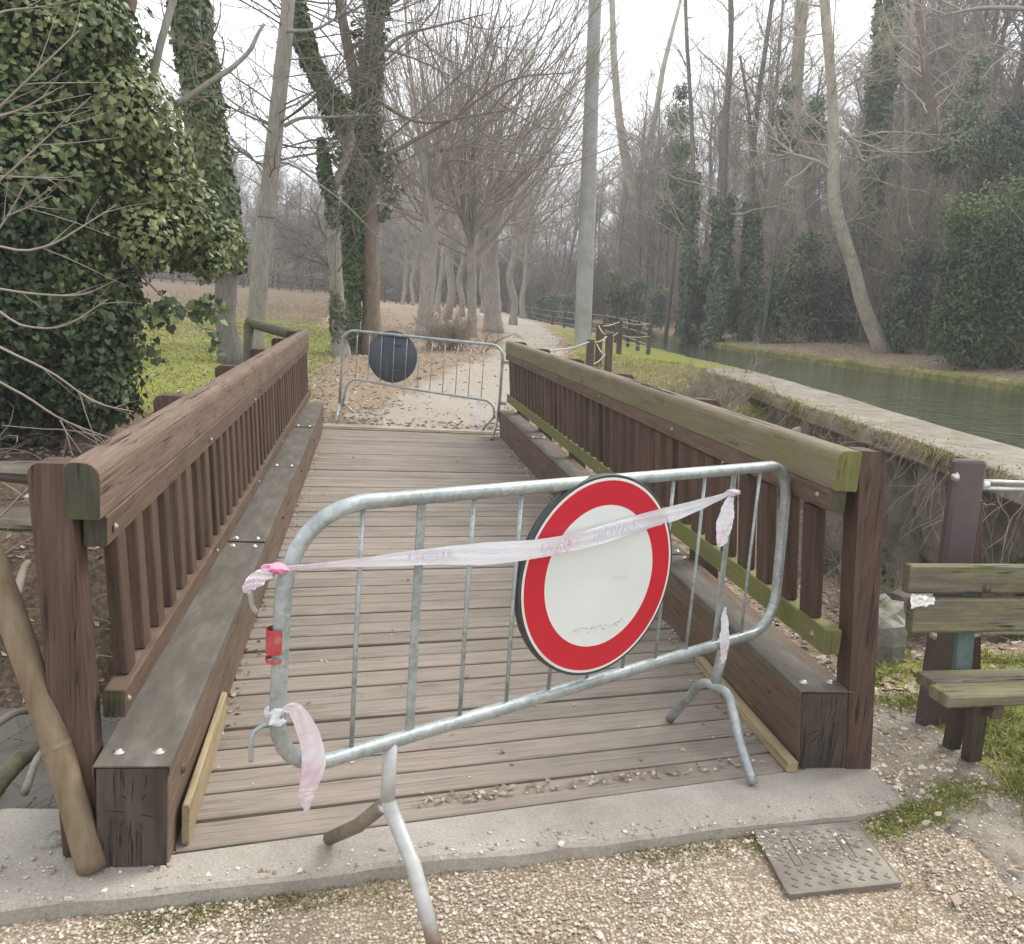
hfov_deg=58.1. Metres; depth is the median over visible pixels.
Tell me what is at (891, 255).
bare shrub
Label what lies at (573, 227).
bare tree
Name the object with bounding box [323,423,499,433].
pavement kerb
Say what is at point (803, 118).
bare tree
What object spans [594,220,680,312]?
bare shrub
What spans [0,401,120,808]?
root tangle
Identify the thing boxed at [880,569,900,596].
ground ivy
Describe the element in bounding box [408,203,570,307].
bare shrub
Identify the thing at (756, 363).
sapling
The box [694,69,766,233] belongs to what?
bare tree
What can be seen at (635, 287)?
bare shrub
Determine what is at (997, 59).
bare tree
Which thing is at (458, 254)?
bare tree
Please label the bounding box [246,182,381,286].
bare shrub
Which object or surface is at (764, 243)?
bare shrub
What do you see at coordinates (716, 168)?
bare tree
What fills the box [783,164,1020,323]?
bare shrub
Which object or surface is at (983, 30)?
bare tree
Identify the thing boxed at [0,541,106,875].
leaning pole
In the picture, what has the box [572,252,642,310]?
bare shrub
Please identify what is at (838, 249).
bare shrub
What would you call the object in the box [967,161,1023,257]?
bare shrub
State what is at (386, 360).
round sign
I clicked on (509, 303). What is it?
bare tree
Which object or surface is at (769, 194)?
bare tree
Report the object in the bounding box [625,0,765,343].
dark tree
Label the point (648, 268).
bare tree
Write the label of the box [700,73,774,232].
bare tree
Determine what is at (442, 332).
dry shrub
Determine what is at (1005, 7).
bare tree
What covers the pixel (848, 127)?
bare tree
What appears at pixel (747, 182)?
bare tree
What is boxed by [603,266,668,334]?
ivy mound
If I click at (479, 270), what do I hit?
bare shrub
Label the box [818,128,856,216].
bare tree
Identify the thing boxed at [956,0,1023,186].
bare tree
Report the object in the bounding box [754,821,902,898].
manhole cover
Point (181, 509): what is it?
footbridge
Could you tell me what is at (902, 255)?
bare shrub
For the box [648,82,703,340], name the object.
ivy column
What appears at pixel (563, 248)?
bare shrub
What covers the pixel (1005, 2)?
bare tree
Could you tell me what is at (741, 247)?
bare shrub
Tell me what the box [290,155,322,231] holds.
bare tree
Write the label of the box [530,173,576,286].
bare tree
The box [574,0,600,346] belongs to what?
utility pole
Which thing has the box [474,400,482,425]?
tape scrap
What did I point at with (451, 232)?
bare tree
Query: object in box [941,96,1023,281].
evergreen bush
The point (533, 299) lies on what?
bare shrub
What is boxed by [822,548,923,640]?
dry shrub
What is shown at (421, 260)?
bare shrub
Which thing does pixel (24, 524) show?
fence rail
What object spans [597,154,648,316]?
bare tree
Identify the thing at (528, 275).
bare shrub
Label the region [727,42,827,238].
bare tree
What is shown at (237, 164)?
bare tree
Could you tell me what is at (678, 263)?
bare shrub
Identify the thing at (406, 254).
bare tree
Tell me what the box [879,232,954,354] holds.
ivy mound
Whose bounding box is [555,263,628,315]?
bare shrub
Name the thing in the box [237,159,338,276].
bare shrub
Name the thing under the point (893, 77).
bare tree
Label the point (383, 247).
bare shrub
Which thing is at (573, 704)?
gravel stones
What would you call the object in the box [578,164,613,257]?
bare tree
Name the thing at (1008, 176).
bare shrub
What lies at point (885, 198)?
bare shrub
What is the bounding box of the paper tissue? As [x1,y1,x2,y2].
[910,594,934,608]
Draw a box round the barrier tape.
[242,489,740,593]
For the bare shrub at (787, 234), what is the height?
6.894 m
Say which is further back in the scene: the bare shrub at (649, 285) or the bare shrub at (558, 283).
the bare shrub at (558, 283)
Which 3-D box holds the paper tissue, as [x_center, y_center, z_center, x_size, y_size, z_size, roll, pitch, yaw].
[1.506,0.473,3.380,0.102,0.057,0.012,2,11,-13]
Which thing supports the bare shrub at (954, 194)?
on the ground at (420, 406)
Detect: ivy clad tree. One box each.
[140,0,276,364]
[819,0,959,340]
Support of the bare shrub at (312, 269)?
on the ground at (420, 406)
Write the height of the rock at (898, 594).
0.227 m
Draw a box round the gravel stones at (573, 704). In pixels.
[252,624,767,793]
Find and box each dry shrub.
[403,298,524,352]
[653,350,759,413]
[668,372,740,412]
[685,365,743,394]
[724,423,782,503]
[776,505,903,579]
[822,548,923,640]
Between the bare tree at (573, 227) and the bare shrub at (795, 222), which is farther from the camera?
the bare tree at (573, 227)
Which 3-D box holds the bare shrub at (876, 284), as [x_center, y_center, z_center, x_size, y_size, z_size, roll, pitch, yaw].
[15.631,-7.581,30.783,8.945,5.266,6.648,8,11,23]
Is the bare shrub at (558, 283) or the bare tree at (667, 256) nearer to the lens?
the bare tree at (667, 256)
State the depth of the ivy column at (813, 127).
34.48 m
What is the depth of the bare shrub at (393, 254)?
84.31 m
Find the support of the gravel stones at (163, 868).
on the pavement kerb at (22, 831)
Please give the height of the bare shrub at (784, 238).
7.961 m
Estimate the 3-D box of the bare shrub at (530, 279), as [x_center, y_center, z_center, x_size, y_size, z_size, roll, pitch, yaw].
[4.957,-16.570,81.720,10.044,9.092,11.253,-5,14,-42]
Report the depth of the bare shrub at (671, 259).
69.74 m
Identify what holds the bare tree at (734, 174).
on the ground at (420, 406)
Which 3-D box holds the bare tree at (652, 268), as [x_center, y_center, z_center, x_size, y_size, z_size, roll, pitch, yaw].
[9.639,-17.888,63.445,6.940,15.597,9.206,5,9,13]
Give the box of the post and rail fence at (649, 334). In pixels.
[517,304,652,354]
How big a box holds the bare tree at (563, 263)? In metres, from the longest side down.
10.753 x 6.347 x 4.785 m
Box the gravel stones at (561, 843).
[2,792,910,903]
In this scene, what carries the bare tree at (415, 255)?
on the ground at (420, 406)
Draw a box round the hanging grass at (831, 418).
[698,369,1023,512]
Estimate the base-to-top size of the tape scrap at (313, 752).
0.304 m
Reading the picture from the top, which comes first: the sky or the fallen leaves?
the sky
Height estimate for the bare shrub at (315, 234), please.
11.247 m
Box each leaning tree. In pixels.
[137,0,541,358]
[597,0,708,315]
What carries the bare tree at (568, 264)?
on the ground at (420, 406)
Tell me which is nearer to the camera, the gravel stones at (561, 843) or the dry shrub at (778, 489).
the gravel stones at (561, 843)
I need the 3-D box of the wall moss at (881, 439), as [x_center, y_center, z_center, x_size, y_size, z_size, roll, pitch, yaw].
[3.759,-0.811,12.007,0.346,0.233,13.734,4,10,0]
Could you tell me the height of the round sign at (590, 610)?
0.650 m
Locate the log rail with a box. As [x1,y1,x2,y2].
[243,317,297,361]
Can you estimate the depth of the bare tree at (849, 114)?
73.13 m
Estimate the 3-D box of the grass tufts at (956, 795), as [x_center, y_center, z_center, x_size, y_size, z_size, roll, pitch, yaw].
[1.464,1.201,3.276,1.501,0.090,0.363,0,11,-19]
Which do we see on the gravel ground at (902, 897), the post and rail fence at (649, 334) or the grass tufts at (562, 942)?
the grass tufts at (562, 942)
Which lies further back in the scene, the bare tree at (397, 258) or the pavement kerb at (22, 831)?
the bare tree at (397, 258)
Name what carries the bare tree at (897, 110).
on the ground at (420, 406)
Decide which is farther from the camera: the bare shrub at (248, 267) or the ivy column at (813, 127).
the bare shrub at (248, 267)
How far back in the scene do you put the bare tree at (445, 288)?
82.54 m
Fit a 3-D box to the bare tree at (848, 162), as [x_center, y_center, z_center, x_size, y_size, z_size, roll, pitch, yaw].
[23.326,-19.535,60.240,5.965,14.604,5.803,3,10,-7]
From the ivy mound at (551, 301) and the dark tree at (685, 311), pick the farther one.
the ivy mound at (551, 301)
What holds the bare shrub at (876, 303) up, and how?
on the ground at (420, 406)
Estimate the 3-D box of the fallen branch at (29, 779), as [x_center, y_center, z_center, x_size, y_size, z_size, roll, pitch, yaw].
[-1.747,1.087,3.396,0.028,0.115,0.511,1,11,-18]
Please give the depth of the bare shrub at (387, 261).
82.20 m
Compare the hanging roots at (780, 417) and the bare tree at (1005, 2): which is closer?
the hanging roots at (780, 417)
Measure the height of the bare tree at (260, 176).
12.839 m
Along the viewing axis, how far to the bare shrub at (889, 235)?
29.81 m
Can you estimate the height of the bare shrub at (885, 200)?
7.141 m
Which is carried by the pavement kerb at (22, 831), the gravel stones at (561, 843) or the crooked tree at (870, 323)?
the gravel stones at (561, 843)
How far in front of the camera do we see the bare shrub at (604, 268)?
80.37 m
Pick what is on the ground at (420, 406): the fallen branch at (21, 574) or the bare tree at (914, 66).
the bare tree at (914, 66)
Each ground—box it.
[0,268,1023,899]
[0,803,1023,943]
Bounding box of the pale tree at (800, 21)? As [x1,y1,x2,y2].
[728,0,893,340]
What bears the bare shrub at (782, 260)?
on the ground at (420, 406)
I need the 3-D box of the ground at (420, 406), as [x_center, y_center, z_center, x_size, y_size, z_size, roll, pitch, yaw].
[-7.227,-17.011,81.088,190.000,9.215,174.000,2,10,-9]
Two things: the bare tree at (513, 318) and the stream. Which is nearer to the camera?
the stream
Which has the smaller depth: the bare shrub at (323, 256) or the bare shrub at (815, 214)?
the bare shrub at (815, 214)
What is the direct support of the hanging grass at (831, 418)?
attached to the canal wall
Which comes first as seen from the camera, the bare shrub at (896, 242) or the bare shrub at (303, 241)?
the bare shrub at (896, 242)
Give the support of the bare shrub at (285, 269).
on the ground at (420, 406)
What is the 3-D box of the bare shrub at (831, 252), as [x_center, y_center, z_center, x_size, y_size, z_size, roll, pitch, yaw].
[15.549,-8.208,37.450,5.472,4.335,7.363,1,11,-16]
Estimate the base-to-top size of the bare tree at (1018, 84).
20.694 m
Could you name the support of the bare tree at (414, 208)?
on the ground at (420, 406)
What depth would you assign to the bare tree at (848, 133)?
66.00 m
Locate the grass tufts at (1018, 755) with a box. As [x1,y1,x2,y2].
[825,645,1023,821]
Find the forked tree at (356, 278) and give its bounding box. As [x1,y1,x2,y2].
[214,0,651,354]
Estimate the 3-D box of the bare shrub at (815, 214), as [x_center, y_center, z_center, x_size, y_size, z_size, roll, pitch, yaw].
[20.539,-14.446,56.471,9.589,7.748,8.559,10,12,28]
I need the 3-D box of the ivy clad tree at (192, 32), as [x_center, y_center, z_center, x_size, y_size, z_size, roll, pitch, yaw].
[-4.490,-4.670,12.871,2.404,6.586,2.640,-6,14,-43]
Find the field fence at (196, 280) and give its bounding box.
[125,266,467,308]
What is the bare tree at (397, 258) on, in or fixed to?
on the ground at (420, 406)
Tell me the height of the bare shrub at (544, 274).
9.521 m
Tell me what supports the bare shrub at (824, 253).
on the ground at (420, 406)
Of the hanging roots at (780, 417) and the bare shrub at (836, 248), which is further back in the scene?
the bare shrub at (836, 248)
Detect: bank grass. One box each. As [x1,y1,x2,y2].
[560,354,773,423]
[652,330,1023,384]
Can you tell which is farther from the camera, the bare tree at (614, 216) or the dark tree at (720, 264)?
the bare tree at (614, 216)
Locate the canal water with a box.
[530,318,1023,448]
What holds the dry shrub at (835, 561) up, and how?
on the ground at (420, 406)
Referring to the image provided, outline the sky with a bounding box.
[133,0,1023,274]
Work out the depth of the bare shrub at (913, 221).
38.11 m
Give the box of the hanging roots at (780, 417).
[763,401,1023,642]
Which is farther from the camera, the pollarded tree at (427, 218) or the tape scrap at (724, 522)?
the pollarded tree at (427, 218)
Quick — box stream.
[0,704,119,809]
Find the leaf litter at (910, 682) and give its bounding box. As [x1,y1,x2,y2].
[0,318,1023,702]
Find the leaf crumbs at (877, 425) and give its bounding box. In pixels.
[708,368,1023,472]
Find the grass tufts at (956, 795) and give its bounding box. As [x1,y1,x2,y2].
[742,766,1023,862]
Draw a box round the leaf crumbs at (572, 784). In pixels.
[210,433,764,806]
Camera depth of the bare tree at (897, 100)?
57.67 m
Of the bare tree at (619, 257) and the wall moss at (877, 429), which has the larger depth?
the bare tree at (619, 257)
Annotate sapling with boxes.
[0,0,158,553]
[710,331,775,374]
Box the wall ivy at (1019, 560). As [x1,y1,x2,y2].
[996,556,1023,642]
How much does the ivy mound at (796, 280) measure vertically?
5.194 m
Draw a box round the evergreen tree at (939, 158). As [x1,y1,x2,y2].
[917,53,1009,355]
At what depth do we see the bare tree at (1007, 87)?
50.64 m
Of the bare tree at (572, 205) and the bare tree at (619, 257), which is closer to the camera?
the bare tree at (619, 257)
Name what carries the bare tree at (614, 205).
on the ground at (420, 406)
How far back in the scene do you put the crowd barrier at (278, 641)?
2.55 m
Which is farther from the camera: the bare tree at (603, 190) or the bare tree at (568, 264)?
the bare tree at (603, 190)
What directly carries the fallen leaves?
on the gravel ground at (902, 897)
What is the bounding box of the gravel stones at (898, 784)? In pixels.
[869,685,1023,803]
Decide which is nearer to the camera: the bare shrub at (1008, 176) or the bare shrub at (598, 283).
the bare shrub at (1008, 176)
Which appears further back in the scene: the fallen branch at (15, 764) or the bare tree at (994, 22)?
the bare tree at (994, 22)
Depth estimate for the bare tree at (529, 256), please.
79.00 m
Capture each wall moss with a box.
[700,368,999,477]
[703,371,1023,480]
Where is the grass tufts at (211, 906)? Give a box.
[87,796,953,943]
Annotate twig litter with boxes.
[0,690,118,808]
[553,441,1023,665]
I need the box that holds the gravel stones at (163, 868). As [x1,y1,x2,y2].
[0,851,174,879]
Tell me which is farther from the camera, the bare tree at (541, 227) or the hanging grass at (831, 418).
the bare tree at (541, 227)
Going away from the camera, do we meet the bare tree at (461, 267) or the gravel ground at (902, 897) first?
the gravel ground at (902, 897)
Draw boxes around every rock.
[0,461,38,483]
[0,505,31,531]
[32,830,61,848]
[876,593,907,664]
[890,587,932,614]
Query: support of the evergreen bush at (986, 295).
on the ground at (420, 406)
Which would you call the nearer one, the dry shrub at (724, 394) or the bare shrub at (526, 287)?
the dry shrub at (724, 394)
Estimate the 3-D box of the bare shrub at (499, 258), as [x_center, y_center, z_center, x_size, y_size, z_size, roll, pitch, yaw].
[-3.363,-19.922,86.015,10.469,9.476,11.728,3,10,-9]
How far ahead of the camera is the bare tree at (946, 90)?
47.20 m
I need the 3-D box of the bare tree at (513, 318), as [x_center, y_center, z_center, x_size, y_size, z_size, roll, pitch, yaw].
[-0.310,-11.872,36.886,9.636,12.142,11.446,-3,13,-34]
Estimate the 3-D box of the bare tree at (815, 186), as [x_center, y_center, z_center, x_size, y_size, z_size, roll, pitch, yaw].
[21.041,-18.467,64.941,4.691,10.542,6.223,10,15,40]
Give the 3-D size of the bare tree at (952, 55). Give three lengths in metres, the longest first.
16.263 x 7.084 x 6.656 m
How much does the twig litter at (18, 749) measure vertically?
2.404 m
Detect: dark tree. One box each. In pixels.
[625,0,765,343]
[653,0,799,347]
[686,0,817,341]
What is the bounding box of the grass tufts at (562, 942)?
[228,840,948,943]
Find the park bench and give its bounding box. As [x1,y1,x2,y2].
[901,563,1023,762]
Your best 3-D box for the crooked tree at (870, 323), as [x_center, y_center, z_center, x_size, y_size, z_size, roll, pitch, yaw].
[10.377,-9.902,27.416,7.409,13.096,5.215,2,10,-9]
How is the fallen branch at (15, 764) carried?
on the twig litter at (18, 749)
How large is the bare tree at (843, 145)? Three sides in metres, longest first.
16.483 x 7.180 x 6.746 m
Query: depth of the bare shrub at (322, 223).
82.97 m
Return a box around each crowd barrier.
[248,461,790,943]
[335,329,508,439]
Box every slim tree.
[840,0,968,229]
[844,0,1003,276]
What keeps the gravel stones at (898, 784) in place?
on the ground at (420, 406)
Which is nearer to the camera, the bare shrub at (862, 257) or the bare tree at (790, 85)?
the bare shrub at (862, 257)
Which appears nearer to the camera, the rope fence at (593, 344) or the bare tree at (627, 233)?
the rope fence at (593, 344)
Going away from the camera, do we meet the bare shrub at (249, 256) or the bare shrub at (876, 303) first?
the bare shrub at (876, 303)
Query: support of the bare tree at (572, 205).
on the ground at (420, 406)
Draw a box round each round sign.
[368,330,416,382]
[515,473,671,674]
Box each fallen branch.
[0,707,28,725]
[0,740,38,796]
[16,559,31,595]
[20,750,42,795]
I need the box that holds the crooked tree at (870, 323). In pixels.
[729,0,981,353]
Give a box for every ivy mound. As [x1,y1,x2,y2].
[532,289,593,324]
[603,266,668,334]
[684,254,766,344]
[749,223,884,342]
[806,287,858,341]
[867,269,894,311]
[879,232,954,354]
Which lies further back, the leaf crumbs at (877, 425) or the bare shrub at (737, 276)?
the bare shrub at (737, 276)
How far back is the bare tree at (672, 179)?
77.00 m
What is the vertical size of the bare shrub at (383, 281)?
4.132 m
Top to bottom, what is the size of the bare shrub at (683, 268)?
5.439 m
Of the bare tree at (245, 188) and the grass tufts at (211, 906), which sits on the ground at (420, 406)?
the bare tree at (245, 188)
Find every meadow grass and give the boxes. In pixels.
[126,314,335,414]
[141,287,418,352]
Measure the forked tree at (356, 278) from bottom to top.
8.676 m
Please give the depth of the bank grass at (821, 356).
27.89 m
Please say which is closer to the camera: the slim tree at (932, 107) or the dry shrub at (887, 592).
the dry shrub at (887, 592)
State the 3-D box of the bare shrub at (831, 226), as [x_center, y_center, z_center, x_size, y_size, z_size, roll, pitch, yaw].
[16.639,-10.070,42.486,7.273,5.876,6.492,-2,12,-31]
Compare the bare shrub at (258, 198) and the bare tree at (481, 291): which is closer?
the bare tree at (481, 291)
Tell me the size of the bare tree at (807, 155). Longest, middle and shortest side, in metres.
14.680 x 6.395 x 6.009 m
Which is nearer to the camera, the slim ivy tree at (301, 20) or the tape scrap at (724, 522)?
the tape scrap at (724, 522)
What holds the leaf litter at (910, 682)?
on the ground at (420, 406)
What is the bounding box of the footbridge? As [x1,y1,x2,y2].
[27,329,886,866]
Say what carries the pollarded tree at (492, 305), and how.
on the ground at (420, 406)
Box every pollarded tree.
[162,0,663,336]
[270,0,646,336]
[290,0,686,333]
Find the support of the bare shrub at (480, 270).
on the ground at (420, 406)
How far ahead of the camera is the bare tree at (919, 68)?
47.98 m
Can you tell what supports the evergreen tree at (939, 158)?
on the ground at (420, 406)
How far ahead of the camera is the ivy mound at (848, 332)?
36.96 m
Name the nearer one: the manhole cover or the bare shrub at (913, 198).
the manhole cover
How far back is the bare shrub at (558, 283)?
78.23 m
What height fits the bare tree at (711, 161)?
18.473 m
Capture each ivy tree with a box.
[0,0,265,455]
[223,0,442,355]
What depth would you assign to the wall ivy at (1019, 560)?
6.79 m
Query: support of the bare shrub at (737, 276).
on the ground at (420, 406)
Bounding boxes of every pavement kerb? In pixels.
[0,761,905,925]
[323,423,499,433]
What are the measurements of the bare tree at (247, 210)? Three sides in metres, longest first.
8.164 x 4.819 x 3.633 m
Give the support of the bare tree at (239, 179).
on the ground at (420, 406)
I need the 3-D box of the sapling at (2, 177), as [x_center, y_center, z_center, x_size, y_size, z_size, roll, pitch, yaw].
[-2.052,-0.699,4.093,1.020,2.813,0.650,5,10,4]
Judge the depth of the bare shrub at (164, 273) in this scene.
74.03 m
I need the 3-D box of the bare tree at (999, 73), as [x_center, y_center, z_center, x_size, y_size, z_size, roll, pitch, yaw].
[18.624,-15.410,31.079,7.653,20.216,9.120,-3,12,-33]
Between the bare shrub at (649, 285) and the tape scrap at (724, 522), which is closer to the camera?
the tape scrap at (724, 522)
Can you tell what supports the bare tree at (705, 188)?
on the ground at (420, 406)
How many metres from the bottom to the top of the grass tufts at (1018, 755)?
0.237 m
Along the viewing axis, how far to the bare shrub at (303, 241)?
79.06 m
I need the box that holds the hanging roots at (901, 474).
[751,378,1009,547]
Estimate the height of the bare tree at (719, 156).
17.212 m
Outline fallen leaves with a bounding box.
[896,764,1023,915]
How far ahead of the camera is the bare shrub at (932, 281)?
28.10 m
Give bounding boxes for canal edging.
[571,319,1023,392]
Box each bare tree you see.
[227,119,253,206]
[229,134,261,227]
[229,153,256,225]
[240,191,258,279]
[241,169,260,235]
[244,129,310,286]
[246,143,285,220]
[256,170,304,282]
[259,157,299,219]
[273,174,305,287]
[280,159,320,286]
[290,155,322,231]
[306,0,642,319]
[312,183,341,257]
[313,129,353,255]
[340,175,466,304]
[376,170,459,305]
[378,127,419,300]
[379,99,529,311]
[382,133,419,289]
[390,1,687,324]
[390,73,578,316]
[398,125,421,300]
[402,145,566,312]
[417,187,465,300]
[421,181,460,300]
[436,109,633,318]
[437,186,486,287]
[489,174,543,313]
[499,198,541,310]
[503,174,553,265]
[504,173,555,313]
[529,204,569,283]
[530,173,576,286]
[531,147,602,296]
[531,208,594,320]
[532,162,577,257]
[553,207,598,263]
[562,162,580,263]
[566,132,622,251]
[573,166,629,272]
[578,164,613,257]
[595,62,697,320]
[595,129,658,320]
[595,163,655,317]
[595,165,648,261]
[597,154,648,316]
[599,66,686,317]
[599,181,645,249]
[600,176,650,275]
[611,102,709,321]
[615,103,699,323]
[616,73,714,322]
[625,102,711,325]
[642,105,705,245]
[664,38,762,276]
[673,39,774,326]
[685,0,857,328]
[688,96,762,250]
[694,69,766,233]
[694,141,717,244]
[695,76,776,242]
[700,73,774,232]
[706,8,827,234]
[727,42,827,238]
[729,126,780,241]
[729,143,786,228]
[744,164,790,238]
[747,70,824,237]
[755,78,838,221]
[757,36,877,239]
[758,114,817,229]
[770,86,827,210]
[770,89,854,209]
[786,88,846,220]
[788,141,843,226]
[790,131,852,232]
[802,23,923,218]
[812,15,894,234]
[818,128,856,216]
[821,58,902,213]
[824,112,916,238]
[837,1,978,190]
[839,81,897,204]
[839,84,860,200]
[840,0,1008,225]
[841,0,1018,225]
[842,31,957,220]
[847,0,1005,220]
[848,0,979,217]
[858,5,937,207]
[864,0,1023,187]
[884,1,1023,123]
[885,0,1023,86]
[887,0,1016,207]
[889,0,1015,220]
[892,0,1023,195]
[893,1,1009,157]
[895,8,1013,185]
[898,2,1013,213]
[911,0,1023,235]
[918,0,1020,184]
[930,0,1023,195]
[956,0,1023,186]
[957,70,1023,132]
[968,43,1023,188]
[986,2,1023,121]
[998,0,1023,111]
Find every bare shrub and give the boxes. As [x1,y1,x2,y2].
[147,267,183,279]
[213,216,304,284]
[214,231,280,283]
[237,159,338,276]
[237,225,294,286]
[241,169,342,289]
[241,183,328,287]
[243,184,388,291]
[244,190,323,286]
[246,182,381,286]
[250,184,388,281]
[250,236,324,288]
[269,231,319,285]
[274,194,322,286]
[275,198,328,290]
[298,205,341,286]
[298,221,386,285]
[327,224,415,296]
[378,203,445,293]
[378,221,459,294]
[378,222,465,298]
[378,229,480,302]
[379,213,420,292]
[379,222,445,299]
[379,262,414,296]
[384,232,466,297]
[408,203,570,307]
[414,228,544,304]
[436,234,556,304]
[438,223,546,303]
[454,233,521,302]
[466,229,567,308]
[478,241,594,310]
[499,252,565,318]
[501,241,576,316]
[502,271,556,318]
[507,261,594,318]
[514,215,618,297]
[516,248,610,319]
[520,228,611,304]
[521,254,631,321]
[525,268,609,315]
[543,226,679,313]
[554,225,645,316]
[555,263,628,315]
[557,229,672,317]
[566,250,612,315]
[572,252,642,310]
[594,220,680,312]
[601,223,694,314]
[612,227,707,289]
[617,259,673,320]
[624,265,694,316]
[628,224,708,318]
[640,243,733,317]
[645,236,736,323]
[648,236,740,304]
[660,245,734,302]
[662,235,822,331]
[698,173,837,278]
[708,212,832,323]
[709,199,827,267]
[730,184,856,269]
[730,187,853,288]
[731,208,826,285]
[736,235,833,306]
[761,268,818,331]
[764,195,827,256]
[769,181,845,241]
[778,213,944,320]
[782,214,837,267]
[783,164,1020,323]
[791,151,950,354]
[800,201,909,273]
[805,183,936,330]
[809,140,977,254]
[811,189,888,262]
[815,170,985,313]
[816,223,913,320]
[817,90,1023,301]
[824,223,897,271]
[835,176,978,293]
[845,196,949,304]
[846,170,944,230]
[846,221,942,312]
[849,263,898,331]
[853,124,1021,345]
[862,214,949,322]
[881,165,966,273]
[883,155,991,254]
[904,126,1019,269]
[939,114,990,197]
[966,97,1023,276]
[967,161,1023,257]
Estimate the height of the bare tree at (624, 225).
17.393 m
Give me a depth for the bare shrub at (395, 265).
79.25 m
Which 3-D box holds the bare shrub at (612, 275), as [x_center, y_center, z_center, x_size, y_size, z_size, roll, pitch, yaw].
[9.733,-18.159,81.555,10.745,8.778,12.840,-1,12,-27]
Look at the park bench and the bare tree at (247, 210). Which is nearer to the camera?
the park bench
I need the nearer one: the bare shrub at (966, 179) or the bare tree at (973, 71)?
the bare shrub at (966, 179)
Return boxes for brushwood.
[627,310,1023,375]
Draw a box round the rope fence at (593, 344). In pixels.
[549,320,649,371]
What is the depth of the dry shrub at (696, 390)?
12.45 m
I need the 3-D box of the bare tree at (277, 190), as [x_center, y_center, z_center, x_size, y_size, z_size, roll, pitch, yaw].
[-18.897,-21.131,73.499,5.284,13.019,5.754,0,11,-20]
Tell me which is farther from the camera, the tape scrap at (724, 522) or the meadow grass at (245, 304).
the meadow grass at (245, 304)
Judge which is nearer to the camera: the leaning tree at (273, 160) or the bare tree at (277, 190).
the leaning tree at (273, 160)
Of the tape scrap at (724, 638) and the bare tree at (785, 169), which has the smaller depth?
the tape scrap at (724, 638)
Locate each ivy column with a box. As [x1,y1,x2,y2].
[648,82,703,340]
[760,82,827,343]
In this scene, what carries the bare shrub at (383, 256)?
on the ground at (420, 406)
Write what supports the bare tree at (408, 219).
on the ground at (420, 406)
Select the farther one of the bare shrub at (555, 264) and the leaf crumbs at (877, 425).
the bare shrub at (555, 264)
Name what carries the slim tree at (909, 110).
on the ground at (420, 406)
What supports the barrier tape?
attached to the crowd barrier at (278, 641)
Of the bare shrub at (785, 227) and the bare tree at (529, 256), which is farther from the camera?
the bare tree at (529, 256)
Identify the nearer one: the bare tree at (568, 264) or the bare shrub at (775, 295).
the bare shrub at (775, 295)
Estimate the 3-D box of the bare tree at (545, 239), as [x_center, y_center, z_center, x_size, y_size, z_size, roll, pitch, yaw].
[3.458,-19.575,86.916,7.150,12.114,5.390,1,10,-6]
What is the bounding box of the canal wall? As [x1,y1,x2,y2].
[703,367,1023,643]
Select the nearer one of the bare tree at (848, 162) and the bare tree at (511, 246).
the bare tree at (848, 162)
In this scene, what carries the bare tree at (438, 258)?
on the ground at (420, 406)
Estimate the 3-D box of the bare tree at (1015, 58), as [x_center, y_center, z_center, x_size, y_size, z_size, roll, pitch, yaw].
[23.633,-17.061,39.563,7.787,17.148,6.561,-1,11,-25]
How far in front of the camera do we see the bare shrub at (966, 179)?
36.60 m
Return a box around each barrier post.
[915,458,1023,725]
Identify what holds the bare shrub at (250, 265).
on the ground at (420, 406)
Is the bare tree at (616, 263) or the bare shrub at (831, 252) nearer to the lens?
the bare shrub at (831, 252)
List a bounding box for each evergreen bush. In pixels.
[918,158,1023,370]
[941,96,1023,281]
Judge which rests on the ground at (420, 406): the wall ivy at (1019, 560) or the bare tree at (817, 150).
the bare tree at (817, 150)
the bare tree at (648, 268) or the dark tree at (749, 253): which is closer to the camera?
the dark tree at (749, 253)
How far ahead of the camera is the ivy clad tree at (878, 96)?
34.20 m
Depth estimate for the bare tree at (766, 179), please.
46.72 m
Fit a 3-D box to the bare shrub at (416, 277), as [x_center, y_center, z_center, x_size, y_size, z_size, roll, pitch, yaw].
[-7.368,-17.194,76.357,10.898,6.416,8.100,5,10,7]
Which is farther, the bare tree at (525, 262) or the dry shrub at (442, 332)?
the bare tree at (525, 262)
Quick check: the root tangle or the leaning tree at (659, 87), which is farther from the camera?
the leaning tree at (659, 87)
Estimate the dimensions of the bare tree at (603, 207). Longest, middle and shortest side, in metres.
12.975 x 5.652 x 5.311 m
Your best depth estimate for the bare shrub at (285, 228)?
78.17 m
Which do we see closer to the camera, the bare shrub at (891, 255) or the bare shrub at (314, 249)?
the bare shrub at (891, 255)
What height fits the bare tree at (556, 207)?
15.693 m
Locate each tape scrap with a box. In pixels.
[264,703,325,811]
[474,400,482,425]
[716,494,733,547]
[719,607,729,663]
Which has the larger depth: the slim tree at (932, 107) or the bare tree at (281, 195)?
the bare tree at (281, 195)
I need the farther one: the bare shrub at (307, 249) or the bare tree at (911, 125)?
the bare shrub at (307, 249)
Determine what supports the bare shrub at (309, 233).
on the ground at (420, 406)
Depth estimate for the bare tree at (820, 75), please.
55.03 m
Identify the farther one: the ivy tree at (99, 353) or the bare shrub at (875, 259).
the bare shrub at (875, 259)

